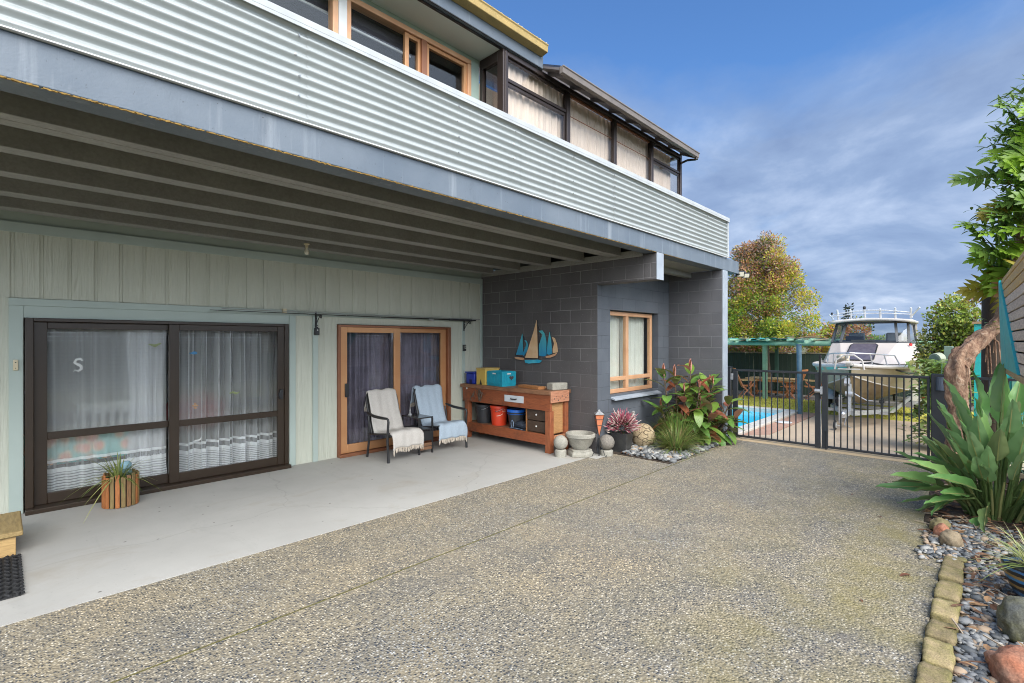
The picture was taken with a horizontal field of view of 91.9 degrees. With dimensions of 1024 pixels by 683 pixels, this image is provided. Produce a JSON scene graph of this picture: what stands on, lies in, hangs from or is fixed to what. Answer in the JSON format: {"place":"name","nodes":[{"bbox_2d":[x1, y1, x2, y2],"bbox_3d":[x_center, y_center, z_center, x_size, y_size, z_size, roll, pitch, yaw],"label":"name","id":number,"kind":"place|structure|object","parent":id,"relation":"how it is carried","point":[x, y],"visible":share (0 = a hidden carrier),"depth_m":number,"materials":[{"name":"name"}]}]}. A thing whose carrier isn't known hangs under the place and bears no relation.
{"place":"outdoors","nodes":[
{"label":"outdoors","id":0,"kind":"place"},
{"bbox_2d":[0,433,604,626],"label":"patio","id":1,"kind":"structure","parent":0,"point":[70,557],"depth_m":4.83,"materials":[{"name":"concrete"}]},
{"bbox_2d":[0,511,22,557],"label":"timber step","id":2,"kind":"object","parent":1,"relation":"on","point":[11,527],"visible":1,"depth_m":3.92,"materials":[{"name":"yellow wood"}]},
{"bbox_2d":[0,554,24,600],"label":"door mat","id":3,"kind":"object","parent":1,"relation":"on","point":[11,574],"depth_m":3.53,"materials":[{"name":"black rubber"}]},
{"bbox_2d":[101,468,139,508],"bbox_3d":[-4.065,1.524,5.147,0.309,0.334,0.309,0,0,44],"label":"planter","id":4,"kind":"object","parent":1,"relation":"on","point":[112,495],"visible":0.84,"depth_m":5.03,"materials":[{"name":"wood"}]},
{"bbox_2d":[60,452,161,519],"bbox_3d":[-4.104,1.440,5.093,0.792,0.575,0.839,0,0,26],"label":"spider plant","id":5,"kind":"object","parent":4,"relation":"in","point":[117,470],"visible":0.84,"depth_m":5.07,"materials":[{"name":"green plant"}]},
{"bbox_2d":[120,460,131,476],"bbox_3d":[-4.067,1.344,5.217,0.110,0.172,0.110,0,0,44],"label":"garden ornament","id":6,"kind":"object","parent":4,"relation":"in","point":[126,463],"visible":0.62,"depth_m":5.19,"materials":[{"name":"blue ceramic"}]},
{"bbox_2d":[0,0,738,515],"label":"house","id":7,"kind":"structure","parent":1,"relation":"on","point":[172,166],"depth_m":5.33,"materials":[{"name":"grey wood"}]},
{"bbox_2d":[47,424,128,465],"bbox_3d":[-4.880,1.145,5.412,0.220,0.350,1.100,0,0,44],"label":"floor mattress","id":8,"kind":"object","parent":7,"relation":"on","point":[73,447],"visible":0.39,"depth_m":5.46,"materials":[{"name":"fabric"}]},
{"bbox_2d":[47,329,165,491],"bbox_3d":[-4.507,0.715,5.497,0.049,1.870,1.120,0,0,44],"label":"sheer curtain","id":9,"kind":"object","parent":7,"relation":"hanging from","point":[86,466],"visible":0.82,"depth_m":5.47,"materials":[{"name":"fabric"}]},
{"bbox_2d":[73,397,162,478],"bbox_3d":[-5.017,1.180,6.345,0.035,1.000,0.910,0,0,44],"label":"cot","id":10,"kind":"object","parent":7,"relation":"on","point":[102,408],"visible":0.25,"depth_m":6.18,"materials":[{"name":"white paint"}]},
{"bbox_2d":[125,330,166,475],"bbox_3d":[-4.282,0.715,5.794,0.096,1.870,0.420,0,0,44],"label":"sheer curtain","id":11,"kind":"object","parent":7,"relation":"hanging from","point":[144,388],"visible":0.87,"depth_m":5.78,"materials":[{"name":"fabric"}]},
{"bbox_2d":[24,318,290,515],"bbox_3d":[-3.924,0.730,5.804,0.230,1.931,2.548,0,0,44],"label":"sliding door","id":12,"kind":"structure","parent":7,"relation":"in","point":[37,500],"depth_m":5.59,"materials":[{"name":"brown metal"}]},
{"bbox_2d":[165,390,226,431],"bbox_3d":[-4.571,1.012,7.207,0.694,0.596,0.842,0,0,44],"label":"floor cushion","id":13,"kind":"object","parent":7,"relation":"on","point":[209,404],"visible":0.45,"depth_m":7.03,"materials":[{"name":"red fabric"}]},
{"bbox_2d":[179,330,276,471],"bbox_3d":[-3.651,0.715,6.436,0.239,1.870,1.300,0,0,44],"label":"sheer curtain","id":14,"kind":"object","parent":7,"relation":"hanging from","point":[218,456],"visible":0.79,"depth_m":6.33,"materials":[{"name":"fabric"}]},
{"bbox_2d":[299,0,327,14],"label":"roller blind","id":15,"kind":"object","parent":7,"relation":"attached to","point":[321,5],"visible":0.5,"depth_m":4.65,"materials":[{"name":"fabric"}]},
{"bbox_2d":[315,313,321,324],"bbox_3d":[-2.698,-0.310,6.912,0.193,0.220,0.022,0,0,44],"label":"shelf bracket","id":16,"kind":"object","parent":7,"relation":"attached to","point":[320,316],"visible":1,"depth_m":6.96,"materials":[{"name":"metal"}]},
{"bbox_2d":[217,310,475,321],"bbox_3d":[-2.148,-0.364,7.507,0.052,0.070,4.290,0,0,44],"label":"fishing rod","id":17,"kind":"object","parent":16,"relation":"on","point":[431,319],"visible":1,"depth_m":7.55,"materials":[{"name":"plastic"}]},
{"bbox_2d":[221,308,479,319],"bbox_3d":[-2.085,-0.400,7.649,0.025,0.034,4.300,0,0,44],"label":"fishing rod","id":18,"kind":"object","parent":16,"relation":"on","point":[360,314],"visible":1,"depth_m":7.49,"materials":[{"name":"plastic"}]},
{"bbox_2d":[328,0,337,32],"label":"window","id":19,"kind":"structure","parent":7,"relation":"in","point":[332,4],"depth_m":4.58,"materials":[{"name":"orange wood"}]},
{"bbox_2d":[347,332,392,443],"bbox_3d":[-2.342,0.700,7.800,0.101,1.900,1.061,0,0,45],"label":"door curtain","id":20,"kind":"object","parent":7,"relation":"hanging from","point":[369,361],"depth_m":7.81,"materials":[{"name":"fabric"}]},
{"bbox_2d":[351,12,410,57],"bbox_3d":[-1.371,-3.165,5.101,0.014,0.170,0.770,0,0,44],"label":"roller blind","id":21,"kind":"object","parent":7,"relation":"attached to","point":[375,32],"visible":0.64,"depth_m":5.08,"materials":[{"name":"fabric"}]},
{"bbox_2d":[337,324,450,458],"bbox_3d":[-1.830,0.724,7.992,0.200,1.944,2.092,0,0,44],"label":"sliding door","id":22,"kind":"structure","parent":7,"relation":"in","point":[344,450],"depth_m":7.67,"materials":[{"name":"orange wood"}]},
{"bbox_2d":[347,0,470,95],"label":"window","id":23,"kind":"structure","parent":7,"relation":"in","point":[424,44],"depth_m":5.27,"materials":[{"name":"brown wood"}]},
{"bbox_2d":[400,333,438,430],"bbox_3d":[-1.654,0.700,8.532,0.087,1.900,0.970,0,0,44],"label":"door curtain","id":24,"kind":"object","parent":7,"relation":"hanging from","point":[419,359],"depth_m":8.52,"materials":[{"name":"fabric"}]},
{"bbox_2d":[508,63,562,138],"bbox_3d":[0.312,-2.450,6.222,0.037,1.700,1.220,0,0,44],"label":"conservatory curtain","id":25,"kind":"object","parent":7,"relation":"hanging from","point":[529,111],"visible":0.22,"depth_m":6.20,"materials":[{"name":"fabric"}]},
{"bbox_2d":[515,320,557,363],"bbox_3d":[0.389,0.007,8.334,0.970,0.735,0.033,0,0,44],"label":"wall art","id":26,"kind":"object","parent":7,"relation":"attached to","point":[535,349],"depth_m":8.30,"materials":[{"name":"wood"}]},
{"bbox_2d":[570,99,609,161],"bbox_3d":[1.098,-2.450,7.054,0.035,1.700,1.170,0,0,44],"label":"conservatory curtain","id":27,"kind":"object","parent":7,"relation":"hanging from","point":[589,139],"visible":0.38,"depth_m":7.08,"materials":[{"name":"fabric"}]},
{"bbox_2d":[610,315,619,388],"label":"window curtain","id":28,"kind":"object","parent":7,"relation":"hanging from","point":[614,341],"depth_m":8.27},
{"bbox_2d":[619,316,643,387],"bbox_3d":[2.102,0.190,8.678,0.054,1.300,0.820,0,0,44],"label":"window curtain","id":29,"kind":"object","parent":7,"relation":"hanging from","point":[636,345],"depth_m":8.72,"materials":[{"name":"fabric"}]},
{"bbox_2d":[617,126,647,179],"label":"conservatory curtain","id":30,"kind":"object","parent":7,"relation":"hanging from","point":[630,160],"visible":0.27,"depth_m":7.88,"materials":[{"name":"fabric"}]},
{"bbox_2d":[610,311,661,400],"bbox_3d":[2.051,0.220,8.323,0.220,1.409,1.520,0,0,44],"label":"window","id":31,"kind":"structure","parent":7,"relation":"in","point":[625,377],"depth_m":8.29,"materials":[{"name":"brown wood"}]},
{"bbox_2d":[654,147,669,189],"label":"conservatory curtain","id":32,"kind":"object","parent":7,"relation":"hanging from","point":[661,177],"visible":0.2,"depth_m":8.58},
{"bbox_2d":[365,386,467,463],"bbox_3d":[-1.473,1.213,7.652,0.733,0.972,1.514,0,0,44],"label":"double garden seat","id":33,"kind":"object","parent":1,"relation":"on","point":[428,435],"visible":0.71,"depth_m":7.48,"materials":[{"name":"black metal"},{"name":"dark fabric"}]},
{"bbox_2d":[364,388,423,454],"bbox_3d":[-1.761,1.161,7.343,0.830,0.889,0.532,0,0,44],"label":"throw blanket","id":34,"kind":"object","parent":33,"relation":"on","point":[383,402],"visible":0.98,"depth_m":7.36,"materials":[{"name":"fabric"}]},
{"bbox_2d":[410,384,467,444],"bbox_3d":[-1.190,1.156,7.995,0.570,0.876,0.828,0,0,-43],"label":"throw blanket","id":35,"kind":"object","parent":33,"relation":"on","point":[429,398],"visible":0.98,"depth_m":8.03,"materials":[{"name":"fabric"}]},
{"bbox_2d":[460,383,570,453],"bbox_3d":[0.002,1.224,8.326,2.089,0.945,0.524,0,0,44],"label":"workbench","id":36,"kind":"object","parent":1,"relation":"on","point":[546,417],"visible":0.89,"depth_m":7.80,"materials":[{"name":"brown wood"}]},
{"bbox_2d":[465,371,476,383],"bbox_3d":[-0.660,0.643,8.871,0.256,0.215,0.270,0,0,44],"label":"tub","id":37,"kind":"object","parent":36,"relation":"on","point":[471,377],"visible":0.69,"depth_m":8.76,"materials":[{"name":"blue plastic"}]},
{"bbox_2d":[475,403,491,422],"bbox_3d":[-0.488,1.261,8.761,0.341,0.324,0.328,0,0,44],"label":"bucket","id":38,"kind":"object","parent":36,"relation":"on","point":[483,412],"visible":0.81,"depth_m":8.64,"materials":[{"name":"plastic"}]},
{"bbox_2d":[476,367,499,384],"bbox_3d":[-0.422,0.605,8.685,0.338,0.292,0.256,0,0,-42],"label":"storage box","id":39,"kind":"object","parent":36,"relation":"on","point":[481,375],"visible":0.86,"depth_m":8.56,"materials":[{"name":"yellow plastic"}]},
{"bbox_2d":[490,404,507,425],"bbox_3d":[-0.222,1.256,8.490,0.331,0.334,0.318,0,0,44],"label":"bucket","id":40,"kind":"object","parent":36,"relation":"on","point":[498,415],"visible":0.94,"depth_m":8.37,"materials":[{"name":"red plastic"}]},
{"bbox_2d":[487,370,515,386],"bbox_3d":[-0.181,0.626,8.442,0.313,0.250,0.417,0,0,-41],"label":"crate","id":41,"kind":"object","parent":36,"relation":"on","point":[502,378],"visible":1,"depth_m":8.32,"materials":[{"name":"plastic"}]},
{"bbox_2d":[507,408,525,427],"bbox_3d":[0.072,1.271,8.233,0.318,0.304,0.318,0,0,44],"label":"bucket","id":42,"kind":"object","parent":36,"relation":"on","point":[515,415],"visible":0.87,"depth_m":8.12,"materials":[{"name":"plastic"}]},
{"bbox_2d":[510,420,525,430],"bbox_3d":[0.169,1.355,8.084,0.346,0.136,0.260,0,0,44],"label":"folded net","id":43,"kind":"object","parent":36,"relation":"on","point":[520,424],"visible":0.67,"depth_m":7.99,"materials":[{"name":"black"}]},
{"bbox_2d":[518,384,544,389],"bbox_3d":[0.311,0.729,7.947,0.140,0.045,0.520,0,0,-37],"label":"timber offcut","id":44,"kind":"object","parent":36,"relation":"on","point":[536,387],"visible":1,"depth_m":7.86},
{"bbox_2d":[547,382,566,389],"bbox_3d":[0.704,0.696,7.721,0.300,0.110,0.155,0,0,-34],"label":"concrete block","id":45,"kind":"object","parent":36,"relation":"on","point":[557,386],"depth_m":7.66,"materials":[{"name":"stone"}]},
{"bbox_2d":[554,435,567,457],"bbox_3d":[0.718,1.538,7.303,0.209,0.315,0.212,0,0,44],"label":"stone ball","id":46,"kind":"object","parent":1,"relation":"on","point":[560,443],"visible":1,"depth_m":7.23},
{"bbox_2d":[565,430,594,457],"bbox_3d":[1.020,1.528,7.386,0.444,0.335,0.444,0,0,44],"label":"bird bath","id":47,"kind":"object","parent":1,"relation":"on","point":[580,442],"visible":1,"depth_m":7.25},
{"bbox_2d":[591,410,606,456],"bbox_3d":[1.269,1.354,7.347,0.232,0.692,0.238,0,0,-3],"label":"garden torch","id":48,"kind":"object","parent":1,"relation":"on","point":[599,416],"visible":1,"depth_m":7.30,"materials":[{"name":"orange metal"}]},
{"bbox_2d":[600,434,614,456],"bbox_3d":[1.415,1.546,7.408,0.231,0.308,0.230,0,0,44],"label":"stone ball","id":49,"kind":"object","parent":1,"relation":"on","point":[607,442],"visible":0.89,"depth_m":7.33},
{"bbox_2d":[0,441,731,682],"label":"driveway","id":50,"kind":"structure","parent":0,"point":[112,638],"depth_m":3.46,"materials":[{"name":"concrete"}]},
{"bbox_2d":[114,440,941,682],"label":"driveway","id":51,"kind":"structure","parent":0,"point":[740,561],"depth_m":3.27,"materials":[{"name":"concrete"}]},
{"bbox_2d":[110,441,732,682],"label":"driveway joint","id":52,"kind":"object","parent":51,"relation":"on","point":[363,584],"visible":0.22,"depth_m":3.34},
{"bbox_2d":[736,437,1023,478],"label":"kerb","id":53,"kind":"structure","parent":51,"relation":"on","point":[891,458],"depth_m":7.71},
{"bbox_2d":[728,367,731,435],"bbox_3d":[3.864,1.124,8.824,0.100,1.352,0.090,0,0,44],"label":"gate post","id":54,"kind":"object","parent":53,"relation":"on","point":[729,389],"visible":0.43,"depth_m":8.78,"materials":[{"name":"grey metal"}]},
{"bbox_2d":[730,355,822,447],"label":"gate","id":55,"kind":"structure","parent":54,"relation":"attached to","point":[818,390],"depth_m":8.20,"materials":[{"name":"grey metal"}]},
{"bbox_2d":[931,374,947,463],"bbox_3d":[5.908,1.125,6.813,0.215,1.350,0.150,0,0,44],"label":"gate post","id":56,"kind":"object","parent":53,"relation":"on","point":[937,389],"visible":0.47,"depth_m":6.82,"materials":[{"name":"grey metal"}]},
{"bbox_2d":[822,372,929,460],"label":"gate","id":57,"kind":"structure","parent":56,"relation":"attached to","point":[825,446],"depth_m":7.39,"materials":[{"name":"grey metal"}]},
{"bbox_2d":[969,377,1023,472],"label":"fence panel","id":58,"kind":"object","parent":53,"relation":"on","point":[989,379],"visible":0.13,"depth_m":6.50,"materials":[{"name":"teal metal"}]},
{"bbox_2d":[612,446,715,463],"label":"garden soil","id":59,"kind":"structure","parent":0,"point":[641,457],"depth_m":7.22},
{"bbox_2d":[610,430,632,452],"bbox_3d":[1.698,1.550,7.656,0.269,0.300,0.269,0,0,36],"label":"plant pot","id":60,"kind":"object","parent":59,"relation":"on","point":[623,442],"visible":0.74,"depth_m":7.56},
{"bbox_2d":[604,408,640,433],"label":"heather","id":61,"kind":"object","parent":60,"relation":"in","point":[627,422],"visible":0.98,"depth_m":7.57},
{"bbox_2d":[622,436,731,462],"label":"pebbles","id":62,"kind":"object","parent":59,"relation":"on","point":[646,451],"visible":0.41,"depth_m":7.43,"materials":[{"name":"gravel"}]},
{"bbox_2d":[632,423,654,445],"bbox_3d":[2.105,1.515,7.935,0.386,0.408,0.399,0,0,44],"label":"decorative ball","id":63,"kind":"object","parent":62,"relation":"on","point":[643,435],"visible":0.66,"depth_m":7.79,"materials":[{"name":"stone"}]},
{"bbox_2d":[644,426,710,459],"bbox_3d":[2.519,1.515,7.624,1.130,0.513,1.141,0,0,44],"label":"sedge clump","id":64,"kind":"object","parent":59,"relation":"on","point":[681,440],"visible":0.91,"depth_m":7.51,"materials":[{"name":"plant"}]},
{"bbox_2d":[641,408,725,451],"bbox_3d":[2.705,1.360,8.031,1.615,0.671,1.595,0,0,44],"label":"sedge clump","id":65,"kind":"object","parent":59,"relation":"on","point":[688,428],"visible":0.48,"depth_m":7.87,"materials":[{"name":"green grass blades"}]},
{"bbox_2d":[643,359,751,445],"bbox_3d":[3.070,1.069,8.257,1.468,1.574,1.545,0,0,44],"label":"rubber plant","id":66,"kind":"object","parent":59,"relation":"on","point":[703,408],"visible":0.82,"depth_m":8.17,"materials":[{"name":"green plant"}]},
{"bbox_2d":[479,0,1023,337],"label":"sky","id":67,"kind":"structure","parent":0,"point":[837,128],"materials":[{"name":"blue"}]},
{"bbox_2d":[742,412,814,434],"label":"brick path","id":68,"kind":"structure","parent":0,"point":[780,425],"depth_m":11.47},
{"bbox_2d":[742,345,931,353],"bbox_3d":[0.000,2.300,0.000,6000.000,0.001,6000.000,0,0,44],"label":"ground","id":69,"kind":"structure","parent":0,"point":[803,351],"depth_m":126.55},
{"bbox_2d":[738,405,797,434],"bbox_3d":[4.021,2.175,13.915,6.040,0.550,5.200,0,0,44],"label":"pool coping","id":70,"kind":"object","parent":69,"relation":"in","point":[774,417],"depth_m":12.68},
{"bbox_2d":[738,411,774,426],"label":"water","id":71,"kind":"structure","parent":70,"relation":"in","point":[751,417],"depth_m":13.34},
{"bbox_2d":[848,315,885,339],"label":"green shrub","id":72,"kind":"object","parent":69,"relation":"on","point":[876,337],"visible":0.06,"depth_m":18.02,"materials":[{"name":"green plant"}]},
{"bbox_2d":[738,395,973,421],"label":"lawn","id":73,"kind":"structure","parent":0,"point":[831,413],"depth_m":14.41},
{"bbox_2d":[733,368,757,397],"bbox_3d":[8.188,1.450,17.417,0.716,1.020,0.575,0,0,16],"label":"deck chair","id":74,"kind":"object","parent":73,"relation":"on","point":[742,385],"visible":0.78,"depth_m":17.27,"materials":[{"name":"brown wood"}]},
{"bbox_2d":[828,378,924,429],"bbox_3d":[9.109,1.393,12.715,2.240,1.150,6.095,0,0,43],"label":"boat trailer","id":75,"kind":"object","parent":73,"relation":"on","point":[850,401],"visible":0.63,"depth_m":12.34,"materials":[{"name":"metal"}]},
{"bbox_2d":[812,306,921,402],"bbox_3d":[9.385,0.310,13.054,2.323,2.523,5.624,0,0,43],"label":"motor boat","id":76,"kind":"object","parent":75,"relation":"on","point":[892,353],"visible":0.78,"depth_m":12.32,"materials":[{"name":"plastic"}]},
{"bbox_2d":[738,390,973,411],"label":"lawn","id":77,"kind":"structure","parent":0,"point":[907,404],"depth_m":17.21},
{"bbox_2d":[728,337,761,352],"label":"hedge shrub","id":78,"kind":"object","parent":77,"relation":"on","point":[735,348],"visible":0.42,"depth_m":20.24,"materials":[{"name":"green plant"}]},
{"bbox_2d":[745,376,794,397],"bbox_3d":[9.230,1.623,17.635,1.500,0.655,0.830,0,0,44],"label":"outdoor table","id":79,"kind":"object","parent":77,"relation":"on","point":[774,379],"visible":0.71,"depth_m":17.44,"materials":[{"name":"brown wood"}]},
{"bbox_2d":[745,334,795,353],"bbox_3d":[10.220,0.811,19.656,1.854,2.279,1.319,0,0,44],"label":"hedge shrub","id":80,"kind":"object","parent":77,"relation":"on","point":[784,349],"visible":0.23,"depth_m":19.42,"materials":[{"name":"green plant"}]},
{"bbox_2d":[728,230,830,393],"bbox_3d":[9.318,-1.064,18.245,4.192,6.040,2.478,0,0,44],"label":"autumn tree","id":81,"kind":"object","parent":77,"relation":"on","point":[771,269],"visible":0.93,"depth_m":17.75,"materials":[{"name":"green plant"}]},
{"bbox_2d":[779,369,807,398],"bbox_3d":[9.570,1.450,16.812,0.575,1.020,0.716,0,0,-38],"label":"deck chair","id":82,"kind":"object","parent":77,"relation":"on","point":[793,387],"visible":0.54,"depth_m":16.72,"materials":[{"name":"brown wood"}]},
{"bbox_2d":[804,321,872,353],"bbox_3d":[11.917,0.578,18.217,2.269,2.745,1.834,0,0,44],"label":"rusty shrub","id":83,"kind":"object","parent":77,"relation":"on","point":[818,349],"visible":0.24,"depth_m":17.98,"materials":[{"name":"orange plant"}]},
{"bbox_2d":[728,334,971,413],"bbox_3d":[8.321,0.858,16.018,10.700,2.186,5.436,0,0,44],"label":"pergola","id":84,"kind":"object","parent":77,"relation":"on","point":[799,342],"visible":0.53,"depth_m":14.86,"materials":[{"name":"green paint"}]},
{"bbox_2d":[728,352,973,401],"bbox_3d":[10.694,1.228,18.042,17.700,1.645,0.070,0,0,44],"label":"paling fence","id":85,"kind":"object","parent":77,"relation":"on","point":[752,360],"visible":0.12,"depth_m":18.61,"materials":[{"name":"wood"}]},
{"bbox_2d":[746,414,1023,469],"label":"yard paving","id":86,"kind":"structure","parent":0,"point":[923,449],"depth_m":10.27,"materials":[{"name":"beige concrete"}]},
{"bbox_2d":[890,358,977,444],"bbox_3d":[7.699,1.134,8.964,1.357,1.678,1.484,0,0,44],"label":"leafy shrub","id":87,"kind":"object","parent":86,"relation":"on","point":[931,364],"visible":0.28,"depth_m":8.95,"materials":[{"name":"green plant"}]},
{"bbox_2d":[907,292,980,406],"bbox_3d":[9.393,0.439,10.443,1.635,3.026,1.418,0,0,44],"label":"ivy hedge","id":88,"kind":"object","parent":86,"relation":"on","point":[958,327],"visible":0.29,"depth_m":10.37,"materials":[{"name":"green plant"}]},
{"bbox_2d":[981,297,1001,433],"bbox_3d":[7.242,0.589,7.464,0.260,2.621,0.260,0,0,44],"label":"round post","id":89,"kind":"object","parent":86,"relation":"on","point":[986,311],"visible":0.1,"depth_m":7.42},
{"bbox_2d":[972,321,1023,423],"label":"teal fence","id":90,"kind":"object","parent":86,"relation":"on","point":[977,368],"visible":0.11,"depth_m":8.44,"materials":[{"name":"paint"}]},
{"bbox_2d":[929,346,953,363],"bbox_3d":[8.413,1.020,9.716,0.367,1.860,0.253,0,0,44],"label":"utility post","id":91,"kind":"object","parent":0,"point":[940,356],"visible":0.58,"depth_m":9.66,"materials":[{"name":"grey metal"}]},
{"bbox_2d":[924,473,1023,682],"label":"garden soil","id":92,"kind":"structure","parent":0,"point":[953,511],"depth_m":4.79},
{"bbox_2d":[915,661,952,682],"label":"edging brick","id":93,"kind":"object","parent":92,"relation":"on","point":[928,672],"visible":1,"depth_m":2.47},
{"bbox_2d":[914,530,957,561],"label":"pebbles","id":94,"kind":"object","parent":92,"relation":"on","point":[930,548],"visible":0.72,"depth_m":4.01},
{"bbox_2d":[922,637,955,675],"bbox_3d":[2.288,1.703,2.657,0.139,0.102,0.259,0,0,40],"label":"edging brick","id":95,"kind":"object","parent":92,"relation":"on","point":[937,653],"visible":0.73,"depth_m":2.63,"materials":[{"name":"stone"}]},
{"bbox_2d":[929,517,950,529],"bbox_3d":[3.851,1.660,4.455,0.153,0.153,0.169,0,0,44],"label":"garden rock","id":96,"kind":"object","parent":92,"relation":"on","point":[934,522],"visible":0.54,"depth_m":4.43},
{"bbox_2d":[933,523,948,535],"bbox_3d":[3.729,1.658,4.288,0.127,0.170,0.149,0,0,44],"label":"garden rock","id":97,"kind":"object","parent":92,"relation":"on","point":[938,528],"visible":0.45,"depth_m":4.28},
{"bbox_2d":[925,618,958,649],"bbox_3d":[2.487,1.705,2.866,0.265,0.107,0.144,0,0,-44],"label":"edging brick","id":98,"kind":"object","parent":92,"relation":"on","point":[936,629],"visible":0.66,"depth_m":2.84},
{"bbox_2d":[930,597,960,624],"bbox_3d":[2.704,1.700,3.088,0.138,0.106,0.281,0,0,45],"label":"edging brick","id":99,"kind":"object","parent":92,"relation":"on","point":[942,610],"visible":0.71,"depth_m":3.04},
{"bbox_2d":[934,580,962,603],"bbox_3d":[2.932,1.707,3.327,0.289,0.107,0.138,0,0,-43],"label":"edging brick","id":100,"kind":"object","parent":92,"relation":"on","point":[948,590],"visible":0.69,"depth_m":3.30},
{"bbox_2d":[875,362,1023,532],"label":"bird of paradise","id":101,"kind":"object","parent":92,"relation":"on","point":[982,450],"visible":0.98,"depth_m":4.75,"materials":[{"name":"green plant"}]},
{"bbox_2d":[938,564,963,584],"bbox_3d":[3.161,1.698,3.565,0.138,0.107,0.279,0,0,44],"label":"edging brick","id":102,"kind":"object","parent":92,"relation":"on","point":[949,573],"visible":0.74,"depth_m":3.52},
{"bbox_2d":[938,529,963,546],"bbox_3d":[3.653,1.654,4.115,0.161,0.174,0.171,0,0,28],"label":"garden rock","id":103,"kind":"object","parent":92,"relation":"on","point":[949,537],"visible":0.78,"depth_m":4.07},
{"bbox_2d":[941,555,966,569],"bbox_3d":[3.377,1.718,3.784,0.289,0.100,0.140,0,0,-43],"label":"edging brick","id":104,"kind":"object","parent":92,"relation":"on","point":[948,560],"visible":0.52,"depth_m":3.76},
{"bbox_2d":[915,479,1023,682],"bbox_3d":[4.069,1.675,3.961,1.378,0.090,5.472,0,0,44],"label":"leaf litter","id":105,"kind":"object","parent":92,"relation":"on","point":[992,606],"visible":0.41,"depth_m":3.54,"materials":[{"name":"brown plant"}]},
{"bbox_2d":[936,519,1023,682],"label":"pebbles","id":106,"kind":"object","parent":92,"relation":"on","point":[967,640],"visible":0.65,"depth_m":3.20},
{"bbox_2d":[1000,554,1023,596],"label":"striped pot","id":107,"kind":"object","parent":106,"relation":"on","point":[1015,576],"visible":0.73,"depth_m":3.21,"materials":[{"name":"ceramic"}]},
{"bbox_2d":[959,526,1023,578],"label":"variegated grass","id":108,"kind":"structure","parent":107,"relation":"in","point":[1021,554],"depth_m":3.27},
{"bbox_2d":[943,74,1023,453],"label":"tree philodendron","id":109,"kind":"object","parent":92,"relation":"on","point":[1009,158],"visible":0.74,"depth_m":6.08,"materials":[{"name":"green plant"}]},
{"bbox_2d":[983,644,1023,682],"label":"garden rock","id":110,"kind":"object","parent":92,"relation":"on","point":[1006,664],"visible":0.99,"depth_m":2.46,"materials":[{"name":"stone"}]},
{"bbox_2d":[996,595,1023,642],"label":"garden rock","id":111,"kind":"object","parent":92,"relation":"on","point":[1010,615],"visible":0.84,"depth_m":2.82,"materials":[{"name":"stone"}]},
{"bbox_2d":[998,251,1023,384],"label":"slatted screen","id":112,"kind":"object","parent":92,"relation":"on","point":[1011,297],"visible":0.98,"depth_m":4.29,"materials":[{"name":"teal paint"}]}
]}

